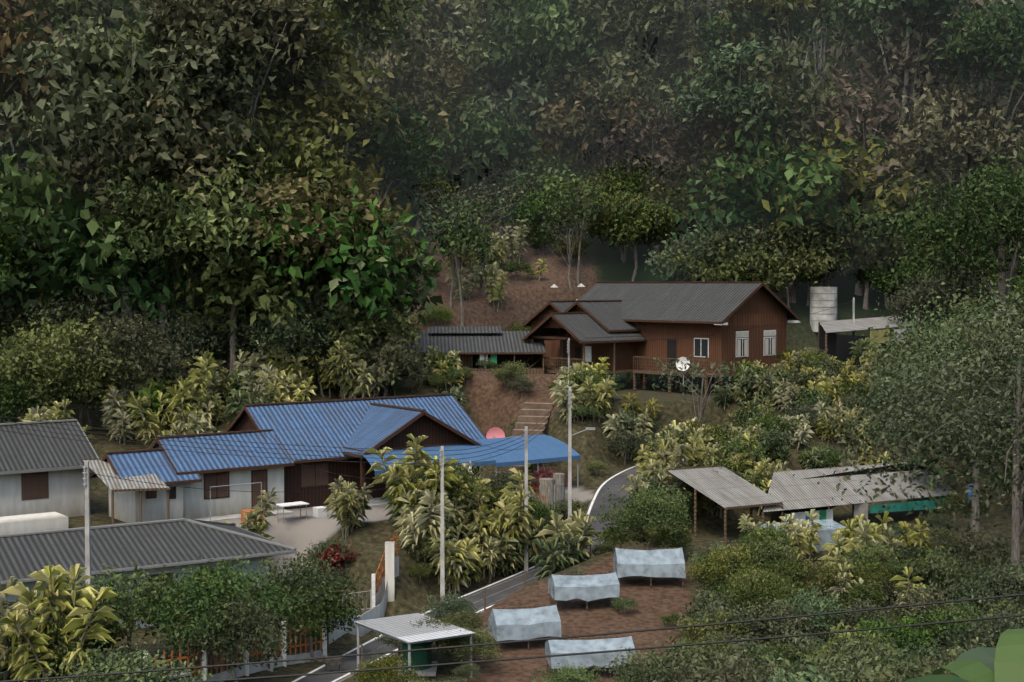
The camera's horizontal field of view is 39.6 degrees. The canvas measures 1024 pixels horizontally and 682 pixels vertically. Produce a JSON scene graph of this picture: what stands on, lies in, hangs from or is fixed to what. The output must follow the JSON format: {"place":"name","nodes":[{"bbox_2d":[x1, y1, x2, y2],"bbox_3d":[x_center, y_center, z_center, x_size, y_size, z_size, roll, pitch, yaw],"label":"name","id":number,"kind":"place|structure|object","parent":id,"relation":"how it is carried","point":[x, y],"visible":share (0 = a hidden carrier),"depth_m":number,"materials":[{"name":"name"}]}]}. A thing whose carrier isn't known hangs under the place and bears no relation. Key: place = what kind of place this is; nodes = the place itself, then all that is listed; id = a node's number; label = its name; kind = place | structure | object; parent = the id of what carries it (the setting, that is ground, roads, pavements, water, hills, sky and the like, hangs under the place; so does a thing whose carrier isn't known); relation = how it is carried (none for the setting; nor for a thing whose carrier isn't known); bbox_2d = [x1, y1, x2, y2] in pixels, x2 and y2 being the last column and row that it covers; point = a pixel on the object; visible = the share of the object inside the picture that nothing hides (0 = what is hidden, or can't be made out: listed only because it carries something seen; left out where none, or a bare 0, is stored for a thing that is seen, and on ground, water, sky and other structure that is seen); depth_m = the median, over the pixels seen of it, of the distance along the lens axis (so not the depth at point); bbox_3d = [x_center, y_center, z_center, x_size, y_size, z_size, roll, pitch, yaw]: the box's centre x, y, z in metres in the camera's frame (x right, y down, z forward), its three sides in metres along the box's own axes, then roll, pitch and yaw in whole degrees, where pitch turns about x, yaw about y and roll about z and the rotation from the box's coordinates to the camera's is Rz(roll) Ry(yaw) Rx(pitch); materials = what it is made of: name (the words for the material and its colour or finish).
{"place":"outdoors","nodes":[
{"label":"outdoors","id":0,"kind":"place"},
{"bbox_2d":[5,95,1023,681],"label":"terrain","id":1,"kind":"structure","parent":0,"point":[491,403],"depth_m":73.82,"materials":[{"name":"brown soil"}]},
{"bbox_2d":[0,419,170,534],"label":"white house","id":2,"kind":"structure","parent":1,"relation":"on","point":[42,487],"depth_m":66.42,"materials":[{"name":"grey metal"}]},
{"bbox_2d":[0,518,296,631],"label":"house","id":3,"kind":"structure","parent":1,"relation":"on","point":[172,545],"depth_m":55.18,"materials":[{"name":"grey metal"}]},
{"bbox_2d":[149,672,192,681],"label":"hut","id":4,"kind":"object","parent":1,"relation":"on","point":[182,674],"visible":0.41,"depth_m":41.10,"materials":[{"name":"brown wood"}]},
{"bbox_2d":[67,543,370,681],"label":"bush","id":5,"kind":"object","parent":1,"relation":"on","point":[195,610],"visible":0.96,"depth_m":48.02,"materials":[{"name":"green plant"}]},
{"bbox_2d":[143,618,326,681],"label":"fence","id":6,"kind":"object","parent":1,"relation":"on","point":[246,670],"visible":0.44,"depth_m":49.55,"materials":[{"name":"metal"}]},
{"bbox_2d":[0,455,539,665],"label":"garden bush","id":7,"kind":"object","parent":1,"relation":"on","point":[498,485],"visible":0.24,"depth_m":65.26,"materials":[{"name":"green plant"}]},
{"bbox_2d":[90,393,580,522],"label":"house","id":8,"kind":"structure","parent":1,"relation":"on","point":[446,421],"depth_m":71.06,"materials":[{"name":"blue metal"}]},
{"bbox_2d":[210,460,471,523],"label":"outdoor furniture","id":9,"kind":"object","parent":1,"relation":"on","point":[318,512],"visible":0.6,"depth_m":67.27,"materials":[{"name":"white plastic"}]},
{"bbox_2d":[372,533,398,607],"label":"gate","id":10,"kind":"structure","parent":1,"relation":"on","point":[377,597],"depth_m":61.33,"materials":[{"name":"metal"}]},
{"bbox_2d":[267,402,553,671],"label":"walls and steps","id":11,"kind":"structure","parent":1,"relation":"on","point":[531,415],"depth_m":61.35,"materials":[{"name":"concrete"}]},
{"bbox_2d":[353,613,474,681],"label":"roadside shelter","id":12,"kind":"object","parent":1,"relation":"on","point":[405,632],"visible":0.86,"depth_m":49.27,"materials":[{"name":"white metal"}]},
{"bbox_2d":[303,465,567,573],"bbox_3d":[-2.757,8.711,68.842,3.274,3.983,17.362,2,3,42],"label":"red shrub","id":13,"kind":"object","parent":1,"relation":"on","point":[544,472],"visible":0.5,"depth_m":63.03,"materials":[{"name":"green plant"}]},
{"bbox_2d":[291,465,640,681],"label":"village road","id":14,"kind":"structure","parent":1,"relation":"on","point":[615,484],"depth_m":64.31,"materials":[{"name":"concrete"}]},
{"bbox_2d":[317,653,346,671],"bbox_3d":[-6.450,11.568,50.986,1.109,0.652,0.190,-1,3,-20],"label":"dog on road","id":15,"kind":"object","parent":14,"relation":"on","point":[332,661],"visible":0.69,"depth_m":50.91,"materials":[{"name":"fur"}]},
{"bbox_2d":[334,483,630,664],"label":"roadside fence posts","id":16,"kind":"object","parent":14,"relation":"on","point":[484,590],"visible":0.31,"depth_m":60.31,"materials":[{"name":"grey wood"}]},
{"bbox_2d":[0,213,943,681],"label":"dracaena plant","id":17,"kind":"object","parent":1,"relation":"on","point":[494,543],"visible":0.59,"depth_m":71.92,"materials":[{"name":"green plant"}]},
{"bbox_2d":[397,326,546,373],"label":"outbuilding","id":18,"kind":"structure","parent":1,"relation":"on","point":[473,344],"depth_m":92.92,"materials":[{"name":"grey metal"}]},
{"bbox_2d":[486,427,504,438],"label":"satellite dish","id":19,"kind":"object","parent":1,"relation":"on","point":[495,432],"visible":0.57,"depth_m":78.91,"materials":[{"name":"pink metal"}]},
{"bbox_2d":[400,154,620,325],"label":"young tree","id":20,"kind":"object","parent":1,"relation":"on","point":[467,230],"visible":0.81,"depth_m":101.22,"materials":[{"name":"green plant"}]},
{"bbox_2d":[425,84,596,243],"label":"forest edge tree","id":21,"kind":"object","parent":1,"relation":"on","point":[508,189],"visible":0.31,"depth_m":111.23,"materials":[{"name":"green plant"}]},
{"bbox_2d":[0,0,1023,395],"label":"forest tree","id":22,"kind":"object","parent":1,"relation":"on","point":[708,104],"visible":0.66,"depth_m":97.40,"materials":[{"name":"green plant"}]},
{"bbox_2d":[0,39,1023,385],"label":"trees","id":23,"kind":"object","parent":1,"relation":"on","point":[790,225],"visible":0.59,"depth_m":96.39,"materials":[{"name":"green plant"}]},
{"bbox_2d":[0,225,1023,681],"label":"bush","id":24,"kind":"object","parent":1,"relation":"on","point":[68,361],"visible":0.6,"depth_m":63.05,"materials":[{"name":"green plant"}]},
{"bbox_2d":[0,0,1023,375],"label":"emergent tree","id":25,"kind":"object","parent":1,"relation":"on","point":[238,34],"visible":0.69,"depth_m":93.39,"materials":[{"name":"green plant"}]},
{"bbox_2d":[0,118,1023,376],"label":"lush tree","id":26,"kind":"object","parent":1,"relation":"on","point":[984,226],"visible":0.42,"depth_m":85.55,"materials":[{"name":"green plant"}]},
{"bbox_2d":[0,298,1023,681],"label":"utility poles","id":27,"kind":"object","parent":1,"relation":"on","point":[88,536],"visible":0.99,"depth_m":49.13,"materials":[{"name":"concrete"}]},
{"bbox_2d":[480,490,545,515],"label":"fence","id":28,"kind":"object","parent":1,"relation":"on","point":[528,497],"visible":0.09,"depth_m":70.15,"materials":[{"name":"wood"}]},
{"bbox_2d":[32,630,995,681],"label":"bush","id":29,"kind":"object","parent":1,"relation":"on","point":[902,670],"visible":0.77,"depth_m":39.66,"materials":[{"name":"green plant"}]},
{"bbox_2d":[488,605,560,652],"bbox_3d":[0.449,10.673,52.481,2.459,1.765,1.360,-1,2,-15],"label":"covered plant bed","id":30,"kind":"object","parent":1,"relation":"on","point":[528,626],"visible":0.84,"depth_m":52.05,"materials":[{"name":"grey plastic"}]},
{"bbox_2d":[538,473,564,514],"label":"gate pillar","id":31,"kind":"structure","parent":1,"relation":"on","point":[546,487],"depth_m":71.60,"materials":[{"name":"concrete"}]},
{"bbox_2d":[89,48,1023,286],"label":"bare forest tree","id":32,"kind":"object","parent":1,"relation":"on","point":[501,232],"visible":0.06,"depth_m":113.14,"materials":[{"name":"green plant"}]},
{"bbox_2d":[414,179,743,423],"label":"sparse tree","id":33,"kind":"object","parent":1,"relation":"on","point":[431,193],"visible":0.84,"depth_m":82.36,"materials":[{"name":"green plant"}]},
{"bbox_2d":[548,572,619,611],"bbox_3d":[2.864,10.122,56.963,2.658,1.662,1.360,0,2,-11],"label":"covered plant bed","id":34,"kind":"object","parent":1,"relation":"on","point":[590,586],"visible":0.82,"depth_m":56.52,"materials":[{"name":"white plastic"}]},
{"bbox_2d":[545,636,634,675],"bbox_3d":[2.696,11.074,49.298,2.940,1.623,1.360,0,2,-8],"label":"covered plant bed","id":35,"kind":"object","parent":1,"relation":"on","point":[578,646],"visible":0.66,"depth_m":48.90,"materials":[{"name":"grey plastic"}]},
{"bbox_2d":[304,346,989,681],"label":"shrubs","id":36,"kind":"object","parent":1,"relation":"on","point":[463,613],"visible":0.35,"depth_m":61.68,"materials":[{"name":"green plant"}]},
{"bbox_2d":[613,547,685,588],"bbox_3d":[5.781,9.625,59.948,2.878,1.860,1.360,0,2,-4],"label":"covered plant bed","id":37,"kind":"object","parent":1,"relation":"on","point":[659,562],"visible":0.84,"depth_m":59.43,"materials":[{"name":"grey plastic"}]},
{"bbox_2d":[521,282,800,395],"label":"house","id":38,"kind":"structure","parent":1,"relation":"on","point":[615,322],"depth_m":91.77,"materials":[{"name":"brown wood"}]},
{"bbox_2d":[676,357,689,394],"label":"satellite dish","id":39,"kind":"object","parent":1,"relation":"on","point":[679,364],"depth_m":88.31,"materials":[{"name":"paint"}]},
{"bbox_2d":[627,372,968,517],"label":"banana plant","id":40,"kind":"object","parent":1,"relation":"on","point":[927,464],"visible":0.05,"depth_m":74.29,"materials":[{"name":"green plant"}]},
{"bbox_2d":[666,458,971,550],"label":"tin-roofed sheds","id":41,"kind":"object","parent":1,"relation":"on","point":[799,493],"visible":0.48,"depth_m":71.16,"materials":[{"name":"corrugated metal"},{"name":"wood"},{"name":"concrete"}]},
{"bbox_2d":[810,287,837,331],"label":"concrete water tank","id":42,"kind":"object","parent":1,"relation":"on","point":[823,298],"visible":0.82,"depth_m":96.72,"materials":[{"name":"grey concrete"}]},
{"bbox_2d":[818,316,913,365],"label":"shed","id":43,"kind":"structure","parent":1,"relation":"on","point":[838,346],"depth_m":90.61,"materials":[{"name":"black metal"}]},
{"bbox_2d":[793,241,1023,582],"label":"fine leaf tree","id":44,"kind":"object","parent":1,"relation":"on","point":[947,378],"visible":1,"depth_m":56.48,"materials":[{"name":"green plant"}]},
{"bbox_2d":[904,628,1023,681],"bbox_3d":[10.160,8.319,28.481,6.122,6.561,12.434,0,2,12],"label":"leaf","id":45,"kind":"object","parent":1,"relation":"on","point":[1003,661],"visible":1,"depth_m":25.00,"materials":[{"name":"green plant"}]}
]}

